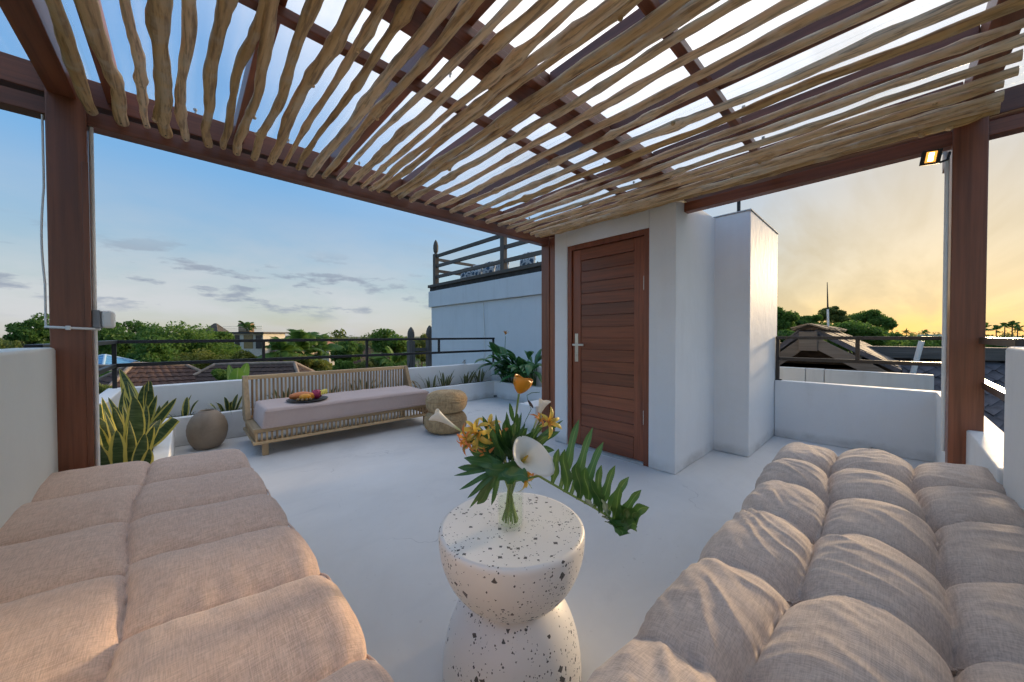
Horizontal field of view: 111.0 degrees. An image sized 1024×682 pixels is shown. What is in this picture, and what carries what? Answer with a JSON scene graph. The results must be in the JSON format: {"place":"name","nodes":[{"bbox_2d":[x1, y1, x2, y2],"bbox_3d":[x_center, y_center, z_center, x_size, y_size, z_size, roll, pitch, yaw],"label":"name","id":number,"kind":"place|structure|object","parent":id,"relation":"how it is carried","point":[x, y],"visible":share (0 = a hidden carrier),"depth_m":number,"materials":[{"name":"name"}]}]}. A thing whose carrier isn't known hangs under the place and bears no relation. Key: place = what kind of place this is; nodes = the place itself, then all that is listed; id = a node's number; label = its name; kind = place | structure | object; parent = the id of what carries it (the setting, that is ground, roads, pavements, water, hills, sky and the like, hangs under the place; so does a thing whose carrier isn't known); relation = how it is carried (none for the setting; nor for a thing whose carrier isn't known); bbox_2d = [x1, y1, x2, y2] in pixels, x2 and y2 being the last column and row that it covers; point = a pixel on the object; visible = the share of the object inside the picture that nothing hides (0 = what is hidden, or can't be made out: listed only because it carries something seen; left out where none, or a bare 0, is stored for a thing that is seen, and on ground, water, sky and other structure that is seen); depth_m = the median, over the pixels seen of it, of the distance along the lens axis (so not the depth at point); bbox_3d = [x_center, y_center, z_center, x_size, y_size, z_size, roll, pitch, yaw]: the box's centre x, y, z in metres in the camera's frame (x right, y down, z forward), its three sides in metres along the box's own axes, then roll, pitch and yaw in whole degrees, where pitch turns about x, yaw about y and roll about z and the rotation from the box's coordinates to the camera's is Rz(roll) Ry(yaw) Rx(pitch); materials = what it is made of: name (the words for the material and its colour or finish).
{"place":"outdoors","nodes":[
{"label":"outdoors","id":0,"kind":"place"},
{"bbox_2d":[0,0,1023,337],"label":"sky","id":1,"kind":"structure","parent":0,"point":[192,241],"materials":[{"name":"blue"}]},
{"bbox_2d":[174,397,931,681],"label":"terrace floor","id":2,"kind":"structure","parent":0,"point":[367,509],"depth_m":2.21,"materials":[{"name":"concrete"}]},
{"bbox_2d":[0,347,57,528],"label":"parapet wall","id":3,"kind":"structure","parent":2,"relation":"on","point":[28,438],"depth_m":1.34,"materials":[{"name":"white paint"}]},
{"bbox_2d":[186,409,227,449],"bbox_3d":[-3.148,0.907,3.640,0.332,0.390,0.332,-1,1,-43],"label":"clay urn","id":4,"kind":"object","parent":2,"relation":"on","point":[206,429],"visible":1,"depth_m":3.54,"materials":[{"name":"ceramic"}]},
{"bbox_2d":[99,362,541,416],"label":"parapet wall","id":5,"kind":"structure","parent":2,"relation":"on","point":[214,393],"depth_m":4.39,"materials":[{"name":"white paint"}]},
{"bbox_2d":[24,338,494,388],"bbox_3d":[-1.354,0.227,4.411,5.142,0.508,2.678,-1,1,-43],"label":"railing","id":6,"kind":"object","parent":5,"relation":"on","point":[114,365],"visible":0.65,"depth_m":4.37,"materials":[{"name":"metal"}]},
{"bbox_2d":[242,365,428,455],"bbox_3d":[-1.998,0.733,4.249,1.931,0.715,0.799,-1,1,-43],"label":"slatted bench","id":7,"kind":"object","parent":2,"relation":"on","point":[252,428],"visible":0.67,"depth_m":4.08,"materials":[{"name":"brown wood"}]},
{"bbox_2d":[253,385,428,428],"bbox_3d":[-1.934,0.725,4.179,1.787,0.196,0.661,-1,1,-43],"label":"seat cushion","id":8,"kind":"object","parent":7,"relation":"on","point":[273,413],"visible":0.87,"depth_m":3.84,"materials":[{"name":"beige fabric"}]},
{"bbox_2d":[286,396,327,402],"bbox_3d":[-2.205,0.630,3.796,0.392,0.018,0.392,-1,1,-43],"label":"fruit plate","id":9,"kind":"object","parent":8,"relation":"on","point":[312,400],"visible":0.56,"depth_m":3.73,"materials":[{"name":"ceramic"}]},
{"bbox_2d":[289,392,310,399],"bbox_3d":[-2.276,0.589,3.798,0.239,0.084,0.092,-1,1,-43],"label":"papaya half","id":10,"kind":"object","parent":9,"relation":"on","point":[294,396],"visible":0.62,"depth_m":3.74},
{"bbox_2d":[152,380,541,460],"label":"planter wall","id":11,"kind":"structure","parent":2,"relation":"on","point":[171,441],"depth_m":4.81,"materials":[{"name":"white paint"}]},
{"bbox_2d":[151,380,492,450],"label":"soil","id":12,"kind":"structure","parent":11,"relation":"in","point":[419,388],"depth_m":5.98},
{"bbox_2d":[99,368,179,465],"bbox_3d":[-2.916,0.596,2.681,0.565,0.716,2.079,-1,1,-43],"label":"snake plant","id":13,"kind":"object","parent":12,"relation":"on","point":[137,429],"visible":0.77,"depth_m":2.31,"materials":[{"name":"green plant"}]},
{"bbox_2d":[169,396,197,416],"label":"snake plant","id":14,"kind":"object","parent":12,"relation":"on","point":[185,408],"visible":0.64,"depth_m":3.82,"materials":[{"name":"green plant"}]},
{"bbox_2d":[205,394,250,411],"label":"snake plant","id":15,"kind":"object","parent":12,"relation":"on","point":[231,406],"visible":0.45,"depth_m":4.05,"materials":[{"name":"green plant"}]},
{"bbox_2d":[436,371,453,386],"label":"snake plant","id":16,"kind":"object","parent":12,"relation":"on","point":[447,382],"visible":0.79,"depth_m":6.05,"materials":[{"name":"green plant"}]},
{"bbox_2d":[461,370,476,383],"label":"snake plant","id":17,"kind":"object","parent":12,"relation":"on","point":[466,379],"visible":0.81,"depth_m":6.36,"materials":[{"name":"green plant"}]},
{"bbox_2d":[471,369,485,381],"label":"snake plant","id":18,"kind":"object","parent":12,"relation":"on","point":[482,376],"visible":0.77,"depth_m":6.61,"materials":[{"name":"green plant"}]},
{"bbox_2d":[475,331,541,385],"bbox_3d":[0.011,0.306,6.215,1.639,1.014,0.823,1,1,37],"label":"strelitzia plant","id":19,"kind":"object","parent":12,"relation":"on","point":[522,367],"visible":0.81,"depth_m":6.16,"materials":[{"name":"green plant"}]},
{"bbox_2d":[424,411,466,433],"bbox_3d":[-0.804,0.963,4.265,0.517,0.259,0.516,-1,1,-43],"label":"woven pouf","id":20,"kind":"object","parent":2,"relation":"on","point":[458,419],"visible":0.59,"depth_m":4.07,"materials":[{"name":"wicker"}]},
{"bbox_2d":[425,389,467,413],"bbox_3d":[-0.792,0.730,4.266,0.504,0.251,0.504,-1,1,-43],"label":"woven pouf","id":21,"kind":"object","parent":20,"relation":"on","point":[446,401],"visible":0.93,"depth_m":4.08,"materials":[{"name":"wicker"}]},
{"bbox_2d":[438,492,584,681],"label":"terrazzo table","id":22,"kind":"object","parent":2,"relation":"on","point":[511,619],"visible":0.98,"depth_m":1.07,"materials":[{"name":"stone"}]},
{"bbox_3d":[-0.006,0.543,1.202,0.089,0.177,0.089,-1,1,-43],"label":"glass vase","id":23,"kind":"object","parent":22,"relation":"on","visible":0},
{"bbox_2d":[429,409,516,522],"bbox_3d":[-0.130,0.420,1.189,0.294,0.387,0.043,0,1,-4],"label":"calla lily","id":24,"kind":"object","parent":23,"relation":"in","point":[438,415],"visible":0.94,"depth_m":1.18,"materials":[{"name":"plant"}]},
{"bbox_2d":[464,423,497,458],"bbox_3d":[-0.076,0.440,1.184,0.179,0.345,0.058,0,1,-8],"label":"alstroemeria","id":25,"kind":"object","parent":23,"relation":"in","point":[476,435],"visible":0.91,"depth_m":1.18,"materials":[{"name":"plant"}]},
{"bbox_2d":[456,436,515,490],"bbox_3d":[-0.090,0.462,1.200,0.189,0.300,0.091,0,1,-19],"label":"alstroemeria","id":26,"kind":"object","parent":23,"relation":"in","point":[467,446],"visible":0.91,"depth_m":1.18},
{"bbox_2d":[460,418,512,523],"bbox_3d":[-0.086,0.441,1.212,0.190,0.342,0.089,0,1,10],"label":"alstroemeria","id":27,"kind":"object","parent":23,"relation":"in","point":[469,423],"visible":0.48,"depth_m":1.21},
{"bbox_2d":[457,423,517,518],"bbox_3d":[-0.088,0.446,1.180,0.214,0.333,0.073,0,1,5],"label":"alstroemeria","id":28,"kind":"object","parent":23,"relation":"in","point":[464,438],"visible":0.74,"depth_m":1.19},
{"bbox_2d":[454,455,527,506],"bbox_3d":[-0.064,0.485,1.148,0.230,0.246,0.126,0,1,0],"label":"philodendron leaf","id":29,"kind":"object","parent":23,"relation":"in","point":[496,471],"visible":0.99,"depth_m":1.12,"materials":[{"name":"plant"}]},
{"bbox_2d":[469,416,513,504],"bbox_3d":[-0.061,0.433,1.255,0.186,0.347,0.082,0,1,19],"label":"alstroemeria","id":30,"kind":"object","parent":23,"relation":"in","point":[475,453],"visible":0.17,"depth_m":1.26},
{"bbox_2d":[478,416,508,517],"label":"philodendron leaf","id":31,"kind":"object","parent":23,"relation":"in","point":[498,451],"visible":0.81,"depth_m":1.18,"materials":[{"name":"plant"}]},
{"bbox_2d":[479,414,517,521],"bbox_3d":[-0.052,0.437,1.231,0.138,0.349,0.098,0,1,-4],"label":"alstroemeria","id":32,"kind":"object","parent":23,"relation":"in","point":[490,419],"visible":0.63,"depth_m":1.23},
{"bbox_2d":[497,424,524,521],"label":"philodendron leaf","id":33,"kind":"object","parent":23,"relation":"in","point":[506,445],"visible":0.84,"depth_m":1.20,"materials":[{"name":"plant"}]},
{"bbox_2d":[505,374,532,522],"bbox_3d":[0.018,0.365,1.229,0.116,0.495,0.077,0,1,-19],"label":"yellow bloom","id":34,"kind":"object","parent":23,"relation":"in","point":[521,384],"visible":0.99,"depth_m":1.22,"materials":[{"name":"orange plant"}]},
{"bbox_2d":[501,436,554,520],"bbox_3d":[0.054,0.467,1.170,0.158,0.291,0.112,0,1,-15],"label":"calla lily","id":35,"kind":"object","parent":23,"relation":"in","point":[531,455],"visible":0.99,"depth_m":1.17,"materials":[{"name":"plant"}]},
{"bbox_2d":[505,412,553,501],"bbox_3d":[0.069,0.430,1.259,0.187,0.351,0.073,0,1,-16],"label":"philodendron leaf","id":36,"kind":"object","parent":23,"relation":"in","point":[518,426],"visible":0.25,"depth_m":1.27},
{"bbox_2d":[509,398,550,516],"bbox_3d":[0.056,0.408,1.240,0.174,0.408,0.051,-1,1,-31],"label":"calla lily","id":37,"kind":"object","parent":23,"relation":"in","point":[542,404],"visible":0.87,"depth_m":1.25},
{"bbox_2d":[514,412,550,484],"bbox_3d":[0.050,0.430,1.229,0.171,0.362,0.065,0,1,-6],"label":"alstroemeria","id":38,"kind":"object","parent":23,"relation":"in","point":[539,418],"visible":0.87,"depth_m":1.23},
{"bbox_2d":[512,407,561,522],"bbox_3d":[0.083,0.421,1.218,0.199,0.380,0.053,0,1,-15],"label":"alstroemeria","id":39,"kind":"object","parent":23,"relation":"in","point":[553,421],"visible":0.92,"depth_m":1.23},
{"bbox_2d":[528,420,562,444],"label":"philodendron leaf","id":40,"kind":"object","parent":23,"relation":"in","point":[542,437],"visible":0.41,"depth_m":1.25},
{"bbox_2d":[509,420,648,535],"bbox_3d":[0.197,0.438,1.133,0.216,0.339,0.417,-1,1,-43],"label":"philodendron leaf","id":41,"kind":"object","parent":23,"relation":"in","point":[624,518],"visible":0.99,"depth_m":1.11,"materials":[{"name":"plant"}]},
{"bbox_2d":[0,0,1023,471],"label":"pergola","id":42,"kind":"object","parent":2,"relation":"on","point":[962,122],"visible":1,"depth_m":1.69,"materials":[{"name":"red wood"}]},
{"bbox_2d":[40,114,46,325],"bbox_3d":[-2.182,-0.555,1.637,0.018,0.990,0.008,-1,1,-43],"label":"cable","id":43,"kind":"object","parent":42,"relation":"hanging from","point":[41,219],"visible":1,"depth_m":1.64,"materials":[{"name":"white plastic"}]},
{"bbox_2d":[44,326,100,329],"bbox_3d":[-2.151,-0.064,1.725,0.165,0.022,0.142,-1,1,-43],"label":"cable tie","id":44,"kind":"object","parent":42,"relation":"attached to","point":[70,327],"visible":0.96,"depth_m":1.67,"materials":[{"name":"white plastic"}]},
{"bbox_2d":[88,126,99,465],"bbox_3d":[-2.089,0.008,1.765,0.017,2.140,0.017,-1,1,-43],"label":"conduit","id":45,"kind":"object","parent":42,"relation":"attached to","point":[94,289],"visible":0.71,"depth_m":1.76,"materials":[{"name":"white plastic"}]},
{"bbox_2d":[91,310,115,327],"bbox_3d":[-2.082,-0.110,1.797,0.073,0.091,0.090,-1,1,-43],"label":"wall sensor","id":46,"kind":"object","parent":42,"relation":"attached to","point":[103,319],"depth_m":1.77,"materials":[{"name":"grey plastic"}]},
{"bbox_2d":[919,148,951,165],"bbox_3d":[2.345,-1.023,1.950,0.056,0.089,0.117,-1,1,-43],"label":"flood lamp","id":47,"kind":"object","parent":42,"relation":"attached to","point":[931,157],"visible":1,"depth_m":1.95,"materials":[{"name":"metal"}]},
{"bbox_2d":[940,151,949,450],"bbox_3d":[2.417,-0.225,1.974,0.021,1.678,0.053,0,1,32],"label":"conduit","id":48,"kind":"object","parent":42,"relation":"attached to","point":[944,302],"visible":0.91,"depth_m":1.95,"materials":[{"name":"white plastic"}]},
{"bbox_2d":[519,400,541,430],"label":"white plinth","id":49,"kind":"structure","parent":2,"relation":"on","point":[524,408],"depth_m":4.25,"materials":[{"name":"paint"}]},
{"bbox_2d":[555,200,778,473],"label":"stair house","id":50,"kind":"structure","parent":2,"relation":"on","point":[665,334],"depth_m":3.34,"materials":[{"name":"white paint"}]},
{"bbox_2d":[572,236,643,460],"bbox_3d":[0.906,0.070,3.390,0.107,2.001,0.792,-1,1,-43],"label":"door","id":51,"kind":"structure","parent":50,"relation":"in","point":[608,344],"depth_m":3.36,"materials":[{"name":"brown wood"}]},
{"bbox_2d":[774,380,1003,484],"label":"parapet wall","id":52,"kind":"structure","parent":2,"relation":"on","point":[902,422],"depth_m":3.42,"materials":[{"name":"white paint"}]},
{"bbox_2d":[775,336,1023,401],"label":"railing","id":53,"kind":"object","parent":52,"relation":"on","point":[996,390],"visible":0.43,"depth_m":3.37,"materials":[{"name":"metal"}]},
{"bbox_2d":[1003,347,1023,510],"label":"parapet wall","id":54,"kind":"structure","parent":2,"relation":"on","point":[1013,474],"depth_m":1.22,"materials":[{"name":"white paint"}]},
{"bbox_2d":[333,336,1016,366],"bbox_3d":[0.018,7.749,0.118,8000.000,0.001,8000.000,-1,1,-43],"label":"ground","id":55,"kind":"structure","parent":0,"point":[416,361],"depth_m":120.70,"materials":[{"name":"green plant"}]},
{"bbox_2d":[2,313,49,347],"bbox_3d":[-38.316,2.559,28.260,2.952,9.710,2.705,0,1,11],"label":"leafy tree","id":56,"kind":"object","parent":55,"relation":"on","point":[25,331],"visible":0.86,"depth_m":27.69,"materials":[{"name":"green plant"}]},
{"bbox_2d":[99,382,111,393],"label":"garden shrub","id":57,"kind":"object","parent":55,"relation":"on","point":[102,388],"visible":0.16,"depth_m":9.95,"materials":[{"name":"green plant"}]},
{"bbox_2d":[98,354,142,363],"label":"blue roofed house","id":58,"kind":"structure","parent":55,"relation":"on","point":[104,358],"depth_m":26.89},
{"bbox_2d":[98,319,169,357],"bbox_3d":[-41.317,2.411,38.277,7.531,9.742,7.482,0,1,3],"label":"leafy tree","id":59,"kind":"object","parent":55,"relation":"on","point":[116,332],"visible":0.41,"depth_m":36.41,"materials":[{"name":"green plant"}]},
{"bbox_2d":[99,362,200,387],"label":"tiled house","id":60,"kind":"structure","parent":55,"relation":"on","point":[158,375],"depth_m":15.13,"materials":[{"name":"red tile"}]},
{"bbox_2d":[125,334,180,361],"bbox_3d":[-30.182,3.392,29.982,3.744,7.980,4.131,-1,1,-43],"label":"leafy tree","id":61,"kind":"object","parent":55,"relation":"on","point":[155,352],"visible":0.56,"depth_m":28.99,"materials":[{"name":"green plant"}]},
{"bbox_2d":[127,321,238,358],"bbox_3d":[-33.373,2.616,36.162,7.490,9.398,7.968,0,1,14],"label":"leafy tree","id":62,"kind":"object","parent":55,"relation":"on","point":[188,333],"visible":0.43,"depth_m":34.85,"materials":[{"name":"green plant"}]},
{"bbox_2d":[172,348,230,369],"bbox_3d":[-23.680,3.927,27.056,3.828,6.967,4.090,-1,1,-43],"label":"leafy tree","id":63,"kind":"object","parent":55,"relation":"on","point":[195,356],"visible":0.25,"depth_m":26.27,"materials":[{"name":"green plant"}]},
{"bbox_2d":[206,323,228,331],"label":"thatched house","id":64,"kind":"structure","parent":55,"relation":"on","point":[216,327],"depth_m":59.73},
{"bbox_2d":[210,368,235,380],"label":"garden shrub","id":65,"kind":"object","parent":55,"relation":"on","point":[219,374],"visible":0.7,"depth_m":12.73,"materials":[{"name":"green plant"}]},
{"bbox_2d":[210,331,241,358],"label":"leafy tree","id":66,"kind":"object","parent":55,"relation":"on","point":[222,335],"visible":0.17,"depth_m":42.09,"materials":[{"name":"green plant"}]},
{"bbox_2d":[227,363,249,379],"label":"banana plant","id":67,"kind":"object","parent":55,"relation":"on","point":[238,373],"visible":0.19,"depth_m":8.21,"materials":[{"name":"green plant"}]},
{"bbox_2d":[230,349,258,361],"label":"garden shrub","id":68,"kind":"object","parent":55,"relation":"on","point":[243,354],"visible":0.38,"depth_m":21.82,"materials":[{"name":"green plant"}]},
{"bbox_2d":[193,361,313,381],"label":"tiled house","id":69,"kind":"structure","parent":55,"relation":"on","point":[256,368],"depth_m":16.96,"materials":[{"name":"brown tile"}]},
{"bbox_2d":[223,323,287,355],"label":"modern house","id":70,"kind":"structure","parent":55,"relation":"on","point":[255,348],"depth_m":55.60,"materials":[{"name":"paint"}]},
{"bbox_2d":[244,335,252,348],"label":"window","id":71,"kind":"structure","parent":70,"relation":"in","point":[247,345],"depth_m":55.51,"materials":[{"name":"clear glass"}]},
{"bbox_2d":[255,336,303,361],"bbox_3d":[-14.363,3.561,22.010,2.434,7.792,2.489,0,1,-1],"label":"palm tree","id":72,"kind":"object","parent":55,"relation":"on","point":[284,347],"visible":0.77,"depth_m":21.73,"materials":[{"name":"green plant"}]},
{"bbox_2d":[275,329,323,360],"bbox_3d":[-14.597,3.293,24.038,3.398,8.271,3.341,-1,1,-43],"label":"palm tree","id":73,"kind":"object","parent":55,"relation":"on","point":[298,334],"visible":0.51,"depth_m":23.89,"materials":[{"name":"green plant"}]},
{"bbox_2d":[291,354,333,370],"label":"garden shrub","id":74,"kind":"object","parent":55,"relation":"on","point":[319,365],"visible":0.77,"depth_m":19.86,"materials":[{"name":"green plant"}]},
{"bbox_2d":[304,333,345,359],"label":"palm tree","id":75,"kind":"object","parent":55,"relation":"on","point":[325,346],"visible":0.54,"depth_m":25.83,"materials":[{"name":"green plant"}]},
{"bbox_2d":[332,359,355,369],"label":"garden shrub","id":76,"kind":"object","parent":55,"relation":"on","point":[341,364],"visible":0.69,"depth_m":14.85,"materials":[{"name":"green plant"}]},
{"bbox_2d":[329,341,364,363],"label":"leafy tree","id":77,"kind":"object","parent":55,"relation":"on","point":[353,348],"visible":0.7,"depth_m":29.10,"materials":[{"name":"green plant"}]},
{"bbox_2d":[355,357,390,368],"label":"garden shrub","id":78,"kind":"object","parent":55,"relation":"on","point":[372,363],"visible":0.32,"depth_m":17.58,"materials":[{"name":"green plant"}]},
{"bbox_2d":[369,328,406,358],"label":"leafy tree","id":79,"kind":"object","parent":55,"relation":"on","point":[397,346],"visible":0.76,"depth_m":32.87,"materials":[{"name":"green plant"}]},
{"bbox_2d":[370,345,406,366],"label":"palm tree","id":80,"kind":"object","parent":55,"relation":"on","point":[385,360],"visible":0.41,"depth_m":15.76,"materials":[{"name":"green plant"}]},
{"bbox_2d":[384,360,415,366],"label":"garden shrub","id":81,"kind":"object","parent":55,"relation":"on","point":[402,363],"visible":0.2,"depth_m":13.79,"materials":[{"name":"green plant"}]},
{"bbox_2d":[414,334,426,366],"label":"leafy tree","id":82,"kind":"object","parent":55,"relation":"on","point":[420,344],"visible":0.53,"depth_m":25.60,"materials":[{"name":"green plant"}]},
{"bbox_2d":[428,262,541,365],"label":"neighbour house","id":83,"kind":"structure","parent":55,"relation":"on","point":[495,304],"depth_m":8.19,"materials":[{"name":"paint"}]},
{"bbox_2d":[482,261,495,273],"bbox_3d":[-0.575,-1.781,8.733,0.203,0.375,0.420,-1,1,-43],"label":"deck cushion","id":84,"kind":"object","parent":83,"relation":"on","point":[488,269],"visible":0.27,"depth_m":8.61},
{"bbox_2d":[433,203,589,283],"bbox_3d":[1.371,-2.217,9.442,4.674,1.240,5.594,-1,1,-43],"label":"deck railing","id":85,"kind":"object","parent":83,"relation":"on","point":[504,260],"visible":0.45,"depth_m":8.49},
{"bbox_2d":[520,252,535,265],"bbox_3d":[0.345,-1.769,7.745,0.203,0.375,0.420,-1,1,-43],"label":"deck cushion","id":86,"kind":"object","parent":83,"relation":"on","point":[530,260],"visible":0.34,"depth_m":7.63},
{"bbox_2d":[0,328,1023,352],"bbox_3d":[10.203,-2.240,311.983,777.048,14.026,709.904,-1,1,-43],"label":"distant woods","id":87,"kind":"object","parent":55,"relation":"on","point":[5,344],"visible":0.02,"depth_m":134.62,"materials":[{"name":"green plant"}]},
{"bbox_2d":[777,329,794,341],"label":"leafy tree","id":88,"kind":"object","parent":55,"relation":"on","point":[784,332],"visible":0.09,"depth_m":21.64,"materials":[{"name":"green plant"}]},
{"bbox_2d":[777,306,799,331],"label":"leafy tree","id":89,"kind":"object","parent":55,"relation":"on","point":[786,320],"visible":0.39,"depth_m":25.21,"materials":[{"name":"green plant"}]},
{"bbox_2d":[789,314,829,330],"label":"rain tree","id":90,"kind":"object","parent":55,"relation":"on","point":[813,319],"visible":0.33,"depth_m":33.21,"materials":[{"name":"green plant"}]},
{"bbox_2d":[817,306,850,322],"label":"rain tree","id":91,"kind":"object","parent":55,"relation":"on","point":[836,315],"visible":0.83,"depth_m":40.99,"materials":[{"name":"green plant"}]},
{"bbox_2d":[780,323,901,372],"bbox_3d":[6.032,3.668,6.692,3.740,7.934,1.769,-1,1,-43],"label":"gabled shelter","id":92,"kind":"object","parent":55,"relation":"on","point":[804,348],"visible":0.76,"depth_m":5.56,"materials":[{"name":"grey wood"}]},
{"bbox_2d":[780,367,933,390],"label":"boundary wall","id":93,"kind":"structure","parent":55,"relation":"on","point":[896,380],"depth_m":4.63,"materials":[{"name":"grey paint"}]},
{"bbox_2d":[825,319,898,356],"bbox_3d":[29.076,2.667,30.206,4.946,9.133,4.451,0,1,-15],"label":"leafy tree","id":94,"kind":"object","parent":55,"relation":"on","point":[858,328],"visible":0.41,"depth_m":28.94,"materials":[{"name":"green plant"}]},
{"bbox_2d":[829,309,897,358],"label":"rain tree","id":95,"kind":"object","parent":55,"relation":"on","point":[871,317],"visible":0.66,"depth_m":44.26,"materials":[{"name":"green plant"}]},
{"bbox_2d":[875,332,937,345],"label":"leafy tree","id":96,"kind":"object","parent":55,"relation":"on","point":[895,334],"visible":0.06,"depth_m":34.88,"materials":[{"name":"green plant"}]},
{"bbox_2d":[898,340,941,346],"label":"leafy tree","id":97,"kind":"object","parent":55,"relation":"on","point":[929,343],"visible":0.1,"depth_m":27.79,"materials":[{"name":"green plant"}]},
{"bbox_2d":[862,346,1006,431],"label":"shingle roof","id":98,"kind":"structure","parent":55,"relation":"on","point":[994,406],"depth_m":5.43,"materials":[{"name":"grey paint"}]},
{"bbox_2d":[910,341,924,373],"bbox_3d":[5.638,1.185,5.119,0.060,2.383,0.452,-1,1,-43],"label":"leaning pole","id":99,"kind":"object","parent":98,"relation":"on","point":[918,352],"visible":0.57,"depth_m":4.97,"materials":[{"name":"white plastic"}]},
{"bbox_2d":[1003,321,1020,337],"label":"palm tree","id":100,"kind":"object","parent":55,"relation":"on","point":[1013,323],"visible":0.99,"depth_m":117.90,"materials":[{"name":"green plant"}]},
{"bbox_3d":[-4.214,4.909,10.009,2.950,5.400,2.700,-1,1,-43],"label":"lower terrace","id":101,"kind":"object","parent":55,"relation":"on","visible":0},
{"bbox_2d":[407,325,431,367],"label":"timber gate","id":102,"kind":"structure","parent":101,"relation":"on","point":[411,348],"depth_m":10.18,"materials":[{"name":"wood"}]},
{"bbox_3d":[-0.867,1.004,0.784,0.655,0.272,2.890,-1,1,-43],"label":"bench platform","id":103,"kind":"object","parent":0,"visible":0},
{"bbox_2d":[0,449,393,681],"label":"daybed mattress","id":104,"kind":"object","parent":103,"relation":"on","point":[199,567],"visible":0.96,"depth_m":0.89,"materials":[{"name":"beige fabric"}]},
{"bbox_3d":[0.983,0.997,0.965,2.130,0.272,0.635,-1,1,-43],"label":"bench platform","id":105,"kind":"object","parent":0,"visible":0},
{"bbox_2d":[587,442,1023,681],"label":"daybed mattress","id":106,"kind":"object","parent":105,"relation":"on","point":[814,563],"visible":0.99,"depth_m":0.82,"materials":[{"name":"beige fabric"}]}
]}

